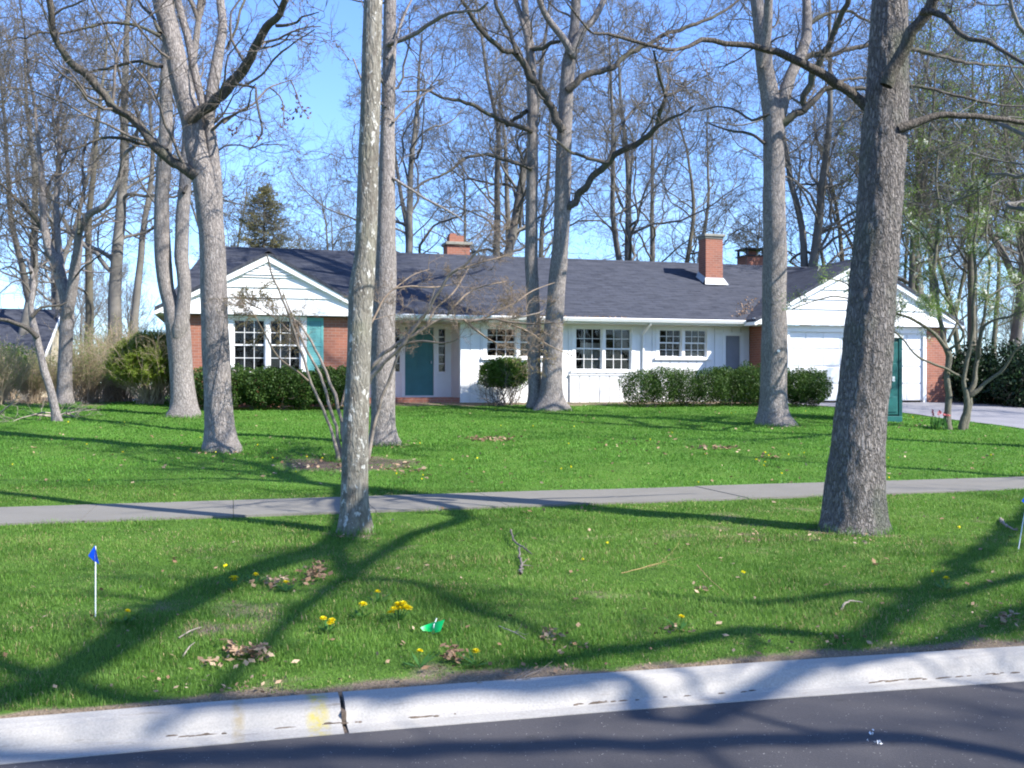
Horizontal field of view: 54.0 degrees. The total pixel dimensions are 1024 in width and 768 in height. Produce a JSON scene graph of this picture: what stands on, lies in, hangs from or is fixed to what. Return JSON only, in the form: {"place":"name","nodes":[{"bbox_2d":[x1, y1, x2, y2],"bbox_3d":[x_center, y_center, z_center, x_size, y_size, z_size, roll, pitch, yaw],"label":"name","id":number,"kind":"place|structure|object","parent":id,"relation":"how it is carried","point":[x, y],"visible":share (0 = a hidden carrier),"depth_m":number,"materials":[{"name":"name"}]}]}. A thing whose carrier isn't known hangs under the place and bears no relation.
{"place":"outdoors","nodes":[
{"label":"outdoors","id":0,"kind":"place"},
{"bbox_2d":[0,386,1023,718],"bbox_3d":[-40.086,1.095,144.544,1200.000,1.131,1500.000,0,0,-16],"label":"lawn","id":1,"kind":"structure","parent":0,"point":[458,676],"depth_m":7.61,"materials":[{"name":"plant"}]},
{"bbox_2d":[0,334,37,404],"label":"thicket shrub","id":2,"kind":"object","parent":1,"relation":"on","point":[8,365],"visible":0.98,"depth_m":26.47,"materials":[{"name":"beige plant"}]},
{"bbox_2d":[0,341,47,401],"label":"leafy shrub","id":3,"kind":"object","parent":1,"relation":"on","point":[21,352],"visible":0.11,"depth_m":30.04,"materials":[{"name":"green plant"}]},
{"bbox_2d":[1,340,55,399],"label":"thicket shrub","id":4,"kind":"object","parent":1,"relation":"on","point":[11,396],"visible":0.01,"depth_m":32.88,"materials":[{"name":"brown plant"}]},
{"bbox_2d":[7,347,57,403],"bbox_3d":[-13.476,-0.299,28.033,2.060,1.761,2.203,0,0,-31],"label":"thicket shrub","id":5,"kind":"object","parent":1,"relation":"on","point":[35,383],"visible":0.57,"depth_m":27.86,"materials":[{"name":"brown plant"}]},
{"bbox_2d":[0,236,68,420],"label":"bare tree","id":6,"kind":"object","parent":1,"relation":"on","point":[33,330],"visible":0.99,"depth_m":22.03,"materials":[{"name":"grey plant"}]},
{"bbox_2d":[0,308,78,396],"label":"neighbouring house","id":7,"kind":"structure","parent":1,"relation":"on","point":[48,336],"depth_m":43.08,"materials":[{"name":"beige"}]},
{"bbox_2d":[0,386,103,422],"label":"brush pile","id":8,"kind":"object","parent":1,"relation":"on","point":[49,413],"visible":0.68,"depth_m":22.53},
{"bbox_2d":[37,353,80,394],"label":"thicket shrub","id":9,"kind":"object","parent":1,"relation":"on","point":[55,374],"visible":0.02,"depth_m":30.82,"materials":[{"name":"brown plant"}]},
{"bbox_2d":[0,16,152,267],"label":"bare tree","id":10,"kind":"object","parent":1,"relation":"on","point":[23,151],"visible":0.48,"depth_m":31.01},
{"bbox_2d":[45,326,118,402],"bbox_3d":[-12.020,-0.527,28.634,2.637,2.254,2.820,0,0,44],"label":"thicket shrub","id":11,"kind":"object","parent":1,"relation":"on","point":[88,373],"visible":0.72,"depth_m":28.23,"materials":[{"name":"beige plant"}]},
{"bbox_2d":[0,0,173,334],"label":"bare tree","id":12,"kind":"object","parent":1,"relation":"on","point":[25,315],"visible":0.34,"depth_m":41.71,"materials":[{"name":"plant"}]},
{"bbox_2d":[88,546,98,616],"bbox_3d":[-2.590,1.247,6.227,0.078,0.496,0.014,0,0,12],"label":"marker flag","id":13,"kind":"object","parent":1,"relation":"on","point":[92,555],"visible":0.88,"depth_m":6.22,"materials":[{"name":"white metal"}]},
{"bbox_2d":[0,27,191,308],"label":"bare tree","id":14,"kind":"object","parent":1,"relation":"on","point":[54,291],"visible":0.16,"depth_m":53.11,"materials":[{"name":"plant"}]},
{"bbox_2d":[44,309,150,401],"bbox_3d":[-11.940,-0.927,30.360,3.626,3.099,3.878,0,0,0],"label":"thicket shrub","id":15,"kind":"object","parent":1,"relation":"on","point":[114,397],"visible":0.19,"depth_m":30.30,"materials":[{"name":"beige plant"}]},
{"bbox_2d":[73,308,169,404],"bbox_3d":[-9.893,-0.754,27.397,3.705,2.704,3.589,0,0,13],"label":"forsythia shrub","id":16,"kind":"object","parent":1,"relation":"on","point":[129,356],"visible":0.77,"depth_m":26.73,"materials":[{"name":"green plant"}]},
{"bbox_2d":[112,609,134,622],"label":"dandelion plant","id":17,"kind":"object","parent":1,"relation":"on","point":[126,620],"visible":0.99,"depth_m":6.07,"materials":[{"name":"green plant"}]},
{"bbox_2d":[0,0,251,395],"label":"bare tree","id":18,"kind":"object","parent":1,"relation":"on","point":[89,306],"visible":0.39,"depth_m":36.44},
{"bbox_2d":[0,0,278,405],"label":"bare tree","id":19,"kind":"object","parent":1,"relation":"on","point":[65,289],"visible":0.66,"depth_m":26.66,"materials":[{"name":"grey plant"}]},
{"bbox_2d":[1,0,286,396],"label":"bare tree","id":20,"kind":"object","parent":1,"relation":"on","point":[135,307],"visible":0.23,"depth_m":41.16,"materials":[{"name":"plant"}]},
{"bbox_2d":[138,330,169,403],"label":"forsythia shrub","id":21,"kind":"object","parent":1,"relation":"on","point":[168,382],"visible":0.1,"depth_m":27.05,"materials":[{"name":"green plant"}]},
{"bbox_2d":[0,0,332,400],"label":"bare tree","id":22,"kind":"object","parent":1,"relation":"on","point":[115,289],"visible":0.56,"depth_m":33.11,"materials":[{"name":"plant"}]},
{"bbox_2d":[0,0,350,453],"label":"oak tree","id":23,"kind":"object","parent":1,"relation":"on","point":[201,169],"visible":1,"depth_m":16.84,"materials":[{"name":"grey plant"}]},
{"bbox_2d":[50,0,332,417],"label":"oak tree","id":24,"kind":"object","parent":1,"relation":"on","point":[183,396],"visible":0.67,"depth_m":23.74,"materials":[{"name":"grey plant"}]},
{"bbox_2d":[154,121,293,260],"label":"bare tree","id":25,"kind":"object","parent":1,"relation":"on","point":[233,214],"visible":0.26,"depth_m":56.77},
{"bbox_2d":[223,575,242,588],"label":"dandelion plant","id":26,"kind":"object","parent":1,"relation":"on","point":[234,577],"visible":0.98,"depth_m":7.12,"materials":[{"name":"green plant"}]},
{"bbox_2d":[174,183,318,276],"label":"spruce tree","id":27,"kind":"object","parent":1,"relation":"on","point":[259,243],"visible":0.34,"depth_m":40.83,"materials":[{"name":"green plant"}]},
{"bbox_2d":[245,572,266,583],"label":"dandelion plant","id":28,"kind":"object","parent":1,"relation":"on","point":[257,578],"visible":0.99,"depth_m":7.31,"materials":[{"name":"green plant"}]},
{"bbox_2d":[193,363,345,409],"bbox_3d":[-6.089,0.245,26.135,4.556,1.586,1.554,0,0,-16],"label":"yew hedge","id":29,"kind":"object","parent":1,"relation":"on","point":[295,389],"visible":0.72,"depth_m":25.81,"materials":[{"name":"green plant"}]},
{"bbox_2d":[276,580,298,591],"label":"dandelion plant","id":30,"kind":"object","parent":1,"relation":"on","point":[286,588],"visible":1,"depth_m":7.06,"materials":[{"name":"green plant"}]},
{"bbox_2d":[254,144,355,250],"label":"bare tree","id":31,"kind":"object","parent":1,"relation":"on","point":[318,196],"visible":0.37,"depth_m":57.81,"materials":[{"name":"plant"}]},
{"bbox_2d":[317,616,340,632],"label":"dandelion plant","id":32,"kind":"object","parent":1,"relation":"on","point":[326,621],"visible":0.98,"depth_m":5.92,"materials":[{"name":"green plant"}]},
{"bbox_2d":[265,188,401,250],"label":"bare tree","id":33,"kind":"object","parent":1,"relation":"on","point":[332,240],"visible":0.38,"depth_m":49.44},
{"bbox_2d":[336,0,382,535],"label":"plane tree","id":34,"kind":"object","parent":1,"relation":"on","point":[354,513],"visible":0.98,"depth_m":9.71,"materials":[{"name":"grey plant"}]},
{"bbox_2d":[355,601,372,617],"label":"dandelion plant","id":35,"kind":"object","parent":1,"relation":"on","point":[362,603],"visible":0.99,"depth_m":6.30,"materials":[{"name":"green plant"}]},
{"bbox_2d":[368,590,391,601],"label":"dandelion plant","id":36,"kind":"object","parent":1,"relation":"on","point":[378,598],"visible":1,"depth_m":6.62,"materials":[{"name":"green plant"}]},
{"bbox_2d":[268,0,495,445],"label":"oak tree","id":37,"kind":"object","parent":1,"relation":"on","point":[382,340],"visible":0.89,"depth_m":18.43,"materials":[{"name":"grey plant"}]},
{"bbox_2d":[257,0,516,255],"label":"bare tree","id":38,"kind":"object","parent":1,"relation":"on","point":[409,209],"visible":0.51,"depth_m":41.08,"materials":[{"name":"grey plant"}]},
{"bbox_2d":[203,194,572,459],"bbox_3d":[-1.760,-0.773,16.035,5.963,4.485,3.102,0,0,-9],"label":"ornamental tree","id":39,"kind":"object","parent":1,"relation":"on","point":[241,304],"visible":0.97,"depth_m":16.29,"materials":[{"name":"beige plant"}]},
{"bbox_2d":[381,600,412,621],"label":"dandelion plant","id":40,"kind":"object","parent":1,"relation":"on","point":[398,606],"visible":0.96,"depth_m":6.20,"materials":[{"name":"yellow plant"}]},
{"bbox_2d":[402,649,437,666],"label":"dandelion plant","id":41,"kind":"object","parent":1,"relation":"on","point":[426,658],"visible":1,"depth_m":5.30,"materials":[{"name":"green plant"}]},
{"bbox_2d":[420,618,443,633],"bbox_3d":[-0.466,1.443,5.926,0.146,0.118,0.049,0,0,11],"label":"marker flag","id":42,"kind":"object","parent":1,"relation":"on","point":[435,626],"visible":0.85,"depth_m":5.92,"materials":[{"name":"green plastic"}]},
{"bbox_2d":[457,648,487,665],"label":"dandelion plant","id":43,"kind":"object","parent":1,"relation":"on","point":[475,650],"visible":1,"depth_m":5.32,"materials":[{"name":"green plant"}]},
{"bbox_2d":[396,91,549,256],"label":"bare tree","id":44,"kind":"object","parent":1,"relation":"on","point":[439,154],"visible":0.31,"depth_m":57.90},
{"bbox_2d":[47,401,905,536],"bbox_3d":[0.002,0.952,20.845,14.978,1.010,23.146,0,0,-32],"label":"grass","id":45,"kind":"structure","parent":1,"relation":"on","point":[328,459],"depth_m":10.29,"materials":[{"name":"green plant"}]},
{"bbox_2d":[395,0,591,407],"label":"oak tree","id":46,"kind":"object","parent":1,"relation":"on","point":[530,165],"visible":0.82,"depth_m":27.94,"materials":[{"name":"grey plant"}]},
{"bbox_2d":[471,355,527,405],"bbox_3d":[-0.206,0.003,28.775,2.120,1.702,2.052,0,0,-16],"label":"boxwood shrub","id":47,"kind":"object","parent":1,"relation":"on","point":[497,372],"visible":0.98,"depth_m":28.71,"materials":[{"name":"green plant"}]},
{"bbox_2d":[395,0,620,258],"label":"bare tree","id":48,"kind":"object","parent":1,"relation":"on","point":[507,204],"visible":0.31,"depth_m":49.44,"materials":[{"name":"plant"}]},
{"bbox_2d":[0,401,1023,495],"bbox_3d":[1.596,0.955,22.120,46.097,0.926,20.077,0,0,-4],"label":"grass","id":49,"kind":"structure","parent":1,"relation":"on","point":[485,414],"depth_m":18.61,"materials":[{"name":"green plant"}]},
{"bbox_2d":[2,406,1023,692],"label":"dry leaves","id":50,"kind":"object","parent":1,"relation":"on","point":[264,646],"visible":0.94,"depth_m":6.71,"materials":[{"name":"brown plant"}]},
{"bbox_2d":[477,661,552,682],"bbox_3d":[0.047,1.460,5.052,0.425,0.115,0.155,0,0,-24],"label":"fallen stick","id":51,"kind":"object","parent":1,"relation":"on","point":[522,675],"visible":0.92,"depth_m":5.09,"materials":[{"name":"brown wood"}]},
{"bbox_2d":[8,230,1023,389],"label":"distant woods","id":52,"kind":"object","parent":1,"relation":"on","point":[97,305],"visible":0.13,"depth_m":89.14,"materials":[{"name":"brown plant"}]},
{"bbox_2d":[12,409,1022,572],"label":"distant dandelions","id":53,"kind":"object","parent":1,"relation":"on","point":[225,565],"visible":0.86,"depth_m":14.83,"materials":[{"name":"yellow plant"}]},
{"bbox_2d":[510,529,531,554],"bbox_3d":[0.048,1.364,8.831,0.072,0.096,1.065,0,0,-9],"label":"fallen stick","id":54,"kind":"object","parent":1,"relation":"on","point":[513,539],"visible":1,"depth_m":8.83,"materials":[{"name":"grey wood"}]},
{"bbox_2d":[518,547,530,574],"bbox_3d":[0.107,1.390,7.970,0.121,0.098,0.812,0,0,0],"label":"fallen stick","id":55,"kind":"object","parent":1,"relation":"on","point":[521,565],"visible":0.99,"depth_m":7.84,"materials":[{"name":"grey wood"}]},
{"bbox_2d":[395,0,704,261],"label":"bare tree","id":56,"kind":"object","parent":1,"relation":"on","point":[519,194],"visible":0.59,"depth_m":42.05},
{"bbox_2d":[454,14,649,257],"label":"bare tree","id":57,"kind":"object","parent":1,"relation":"on","point":[543,220],"visible":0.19,"depth_m":53.72,"materials":[{"name":"plant"}]},
{"bbox_2d":[154,233,964,406],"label":"ranch house","id":58,"kind":"structure","parent":1,"relation":"on","point":[677,315],"depth_m":31.36,"materials":[{"name":"white paint"}]},
{"bbox_2d":[228,315,306,372],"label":"window","id":59,"kind":"structure","parent":58,"relation":"in","point":[263,354],"depth_m":28.31,"materials":[{"name":"white paint"}]},
{"bbox_2d":[401,324,436,396],"bbox_3d":[-2.818,-0.700,30.480,1.100,2.200,0.150,0,0,-15],"label":"front door","id":60,"kind":"structure","parent":58,"relation":"in","point":[419,372],"depth_m":30.50,"materials":[{"name":"teal paint"}]},
{"bbox_2d":[481,324,543,359],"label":"window","id":61,"kind":"structure","parent":58,"relation":"in","point":[488,346],"depth_m":31.44,"materials":[{"name":"white paint"}]},
{"bbox_2d":[570,325,635,372],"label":"window","id":62,"kind":"structure","parent":58,"relation":"in","point":[595,348],"depth_m":30.96,"materials":[{"name":"white paint"}]},
{"bbox_2d":[501,298,757,319],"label":"roof leaves","id":63,"kind":"object","parent":58,"relation":"on","point":[743,313],"visible":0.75,"depth_m":31.90,"materials":[{"name":"brown plant"}]},
{"bbox_2d":[654,326,712,359],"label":"window","id":64,"kind":"structure","parent":58,"relation":"in","point":[672,342],"depth_m":31.66,"materials":[{"name":"white paint"}]},
{"bbox_2d":[722,332,743,399],"bbox_3d":[7.003,-0.555,31.962,0.740,2.150,0.144,0,0,-15],"label":"side door","id":65,"kind":"structure","parent":58,"relation":"in","point":[732,343],"depth_m":31.95,"materials":[{"name":"grey paint"}]},
{"bbox_2d":[790,332,921,400],"bbox_3d":[10.988,-0.560,32.076,4.876,2.188,0.054,0,0,-15],"label":"garage door","id":66,"kind":"structure","parent":58,"relation":"in","point":[821,350],"depth_m":31.82,"materials":[{"name":"white paint"}]},
{"bbox_2d":[420,0,741,411],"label":"oak tree","id":67,"kind":"object","parent":1,"relation":"on","point":[551,396],"visible":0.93,"depth_m":27.52,"materials":[{"name":"grey plant"}]},
{"bbox_2d":[512,0,762,262],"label":"bare tree","id":68,"kind":"object","parent":1,"relation":"on","point":[629,233],"visible":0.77,"depth_m":39.32,"materials":[{"name":"plant"}]},
{"bbox_2d":[551,2,727,261],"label":"bare tree","id":69,"kind":"object","parent":1,"relation":"on","point":[653,229],"visible":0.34,"depth_m":51.81,"materials":[{"name":"plant"}]},
{"bbox_2d":[622,540,681,572],"bbox_3d":[1.148,1.309,7.550,0.613,0.200,0.319,0,0,-40],"label":"fallen stick","id":70,"kind":"object","parent":1,"relation":"on","point":[649,565],"visible":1,"depth_m":7.50,"materials":[{"name":"brown wood"}]},
{"bbox_2d":[664,614,694,629],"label":"dandelion plant","id":71,"kind":"object","parent":1,"relation":"on","point":[683,625],"visible":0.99,"depth_m":6.03,"materials":[{"name":"green plant"}]},
{"bbox_2d":[579,23,785,263],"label":"bare tree","id":72,"kind":"object","parent":1,"relation":"on","point":[692,229],"visible":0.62,"depth_m":46.94,"materials":[{"name":"plant"}]},
{"bbox_2d":[626,61,762,262],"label":"bare tree","id":73,"kind":"object","parent":1,"relation":"on","point":[718,137],"visible":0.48,"depth_m":56.43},
{"bbox_2d":[616,360,794,407],"bbox_3d":[5.808,0.086,29.674,5.770,1.635,1.466,0,0,-16],"label":"yew hedge","id":74,"kind":"object","parent":1,"relation":"on","point":[737,384],"visible":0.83,"depth_m":29.27,"materials":[{"name":"green plant"}]},
{"bbox_2d":[714,182,829,264],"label":"bare tree","id":75,"kind":"object","parent":1,"relation":"on","point":[757,241],"visible":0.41,"depth_m":51.07,"materials":[{"name":"brown plant"}]},
{"bbox_2d":[724,90,860,325],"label":"bare tree","id":76,"kind":"object","parent":1,"relation":"on","point":[821,252],"visible":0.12,"depth_m":52.67,"materials":[{"name":"brown plant"}]},
{"bbox_2d":[566,0,1023,535],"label":"maple tree","id":77,"kind":"object","parent":1,"relation":"on","point":[854,498],"visible":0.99,"depth_m":9.76,"materials":[{"name":"grey plant"}]},
{"bbox_2d":[787,366,833,406],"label":"yew shrub","id":78,"kind":"object","parent":1,"relation":"on","point":[811,387],"visible":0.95,"depth_m":29.61,"materials":[{"name":"green plant"}]},
{"bbox_2d":[638,0,1023,348],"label":"bare tree","id":79,"kind":"object","parent":1,"relation":"on","point":[819,229],"visible":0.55,"depth_m":38.36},
{"bbox_2d":[677,0,1023,426],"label":"oak tree","id":80,"kind":"object","parent":1,"relation":"on","point":[773,407],"visible":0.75,"depth_m":23.68,"materials":[{"name":"grey plant"}]},
{"bbox_2d":[754,47,958,302],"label":"bare tree","id":81,"kind":"object","parent":1,"relation":"on","point":[841,256],"visible":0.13,"depth_m":46.42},
{"bbox_2d":[841,333,903,421],"bbox_3d":[9.114,-0.175,25.450,1.160,2.300,1.180,0,0,0],"label":"portable toilet","id":82,"kind":"object","parent":1,"relation":"on","point":[895,407],"visible":0.22,"depth_m":24.90,"materials":[{"name":"green plastic"}]},
{"bbox_2d":[888,342,897,413],"bbox_3d":[9.114,-0.145,24.901,0.900,1.800,0.073,0,0,0],"label":"door","id":83,"kind":"structure","parent":82,"relation":"in","point":[893,399],"depth_m":24.90,"materials":[{"name":"green plastic"}]},
{"bbox_2d":[781,133,1023,429],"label":"flowering tree","id":84,"kind":"object","parent":1,"relation":"on","point":[970,392],"visible":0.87,"depth_m":22.95,"materials":[{"name":"green plant"}]},
{"bbox_2d":[786,0,1023,293],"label":"bare tree","id":85,"kind":"object","parent":1,"relation":"on","point":[919,290],"visible":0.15,"depth_m":44.25,"materials":[{"name":"plant"}]},
{"bbox_2d":[814,0,1007,290],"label":"bare tree","id":86,"kind":"object","parent":1,"relation":"on","point":[919,185],"visible":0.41,"depth_m":36.57,"materials":[{"name":"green plant"}]},
{"bbox_2d":[820,1,1011,302],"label":"bare tree","id":87,"kind":"object","parent":1,"relation":"on","point":[967,68],"visible":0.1,"depth_m":50.48,"materials":[{"name":"plant"}]},
{"bbox_2d":[820,0,1023,358],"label":"bare tree","id":88,"kind":"object","parent":1,"relation":"on","point":[1016,329],"visible":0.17,"depth_m":39.63,"materials":[{"name":"plant"}]},
{"bbox_2d":[930,409,952,428],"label":"tulip clump","id":89,"kind":"object","parent":1,"relation":"on","point":[934,423],"visible":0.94,"depth_m":22.95,"materials":[{"name":"green plant"}]},
{"bbox_2d":[935,576,955,588],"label":"dandelion plant","id":90,"kind":"object","parent":1,"relation":"on","point":[948,584],"visible":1,"depth_m":7.08,"materials":[{"name":"green plant"}]},
{"bbox_2d":[899,190,996,294],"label":"bare tree","id":91,"kind":"object","parent":1,"relation":"on","point":[905,271],"visible":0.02,"depth_m":56.94,"materials":[{"name":"plant"}]},
{"bbox_2d":[951,378,962,401],"bbox_3d":[14.526,0.205,33.500,0.680,0.780,0.680,0,0,-16],"label":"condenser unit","id":92,"kind":"object","parent":1,"relation":"on","point":[954,400],"visible":0.03,"depth_m":33.22,"materials":[{"name":"metal"}]},
{"bbox_2d":[900,0,1023,302],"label":"bare tree","id":93,"kind":"object","parent":1,"relation":"on","point":[1016,253],"visible":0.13,"depth_m":49.64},
{"bbox_2d":[903,0,1023,349],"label":"bare tree","id":94,"kind":"object","parent":1,"relation":"on","point":[969,271],"visible":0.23,"depth_m":39.23,"materials":[{"name":"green plant"}]},
{"bbox_2d":[904,0,1023,281],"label":"bare tree","id":95,"kind":"object","parent":1,"relation":"on","point":[1012,205],"visible":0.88,"depth_m":21.93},
{"bbox_2d":[905,107,1022,353],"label":"bare tree","id":96,"kind":"object","parent":1,"relation":"on","point":[956,338],"visible":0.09,"depth_m":56.30,"materials":[{"name":"green plant"}]},
{"bbox_2d":[943,336,1001,400],"bbox_3d":[15.265,-0.465,33.557,2.891,2.216,2.268,0,0,-16],"label":"evergreen shrub","id":97,"kind":"object","parent":1,"relation":"on","point":[959,354],"visible":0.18,"depth_m":33.06,"materials":[{"name":"green plant"}]},
{"bbox_2d":[937,0,1023,293],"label":"bare tree","id":98,"kind":"object","parent":1,"relation":"on","point":[1018,194],"visible":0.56,"depth_m":34.00,"materials":[{"name":"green plant"}]},
{"bbox_2d":[938,113,1022,357],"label":"bare tree","id":99,"kind":"object","parent":1,"relation":"on","point":[994,334],"visible":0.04,"depth_m":60.20,"materials":[{"name":"green plant"}]},
{"bbox_2d":[950,336,1023,403],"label":"evergreen shrub","id":100,"kind":"object","parent":1,"relation":"on","point":[983,368],"visible":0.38,"depth_m":32.25,"materials":[{"name":"green plant"}]},
{"bbox_2d":[986,347,1023,406],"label":"evergreen shrub","id":101,"kind":"object","parent":1,"relation":"on","point":[1012,387],"visible":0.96,"depth_m":30.84,"materials":[{"name":"green plant"}]},
{"bbox_2d":[999,517,1017,530],"bbox_3d":[5.019,1.420,10.231,0.088,0.064,0.974,0,0,18],"label":"fallen stick","id":102,"kind":"object","parent":1,"relation":"on","point":[1001,520],"visible":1,"depth_m":10.04,"materials":[{"name":"grey wood"}]},
{"bbox_2d":[0,682,1023,767],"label":"road","id":103,"kind":"structure","parent":0,"point":[975,726],"depth_m":4.50,"materials":[{"name":"grey asphalt"}]},
{"bbox_2d":[0,646,1023,764],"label":"curb","id":104,"kind":"structure","parent":103,"relation":"on","point":[73,735],"depth_m":4.89,"materials":[{"name":"concrete"}]},
{"bbox_2d":[166,672,1019,736],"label":"gutter dirt","id":105,"kind":"structure","parent":104,"relation":"on","point":[343,718],"depth_m":4.79,"materials":[{"name":"brown soil"}]},
{"bbox_2d":[0,477,1023,525],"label":"sidewalk","id":106,"kind":"structure","parent":0,"point":[23,515],"depth_m":11.80,"materials":[{"name":"concrete"}]},
{"bbox_2d":[0,0,1023,362],"label":"sky","id":107,"kind":"structure","parent":0,"point":[328,86],"materials":[{"name":"blue"}]},
{"bbox_2d":[794,402,1023,428],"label":"driveway","id":108,"kind":"structure","parent":0,"point":[1009,416],"depth_m":29.03,"materials":[{"name":"concrete"}]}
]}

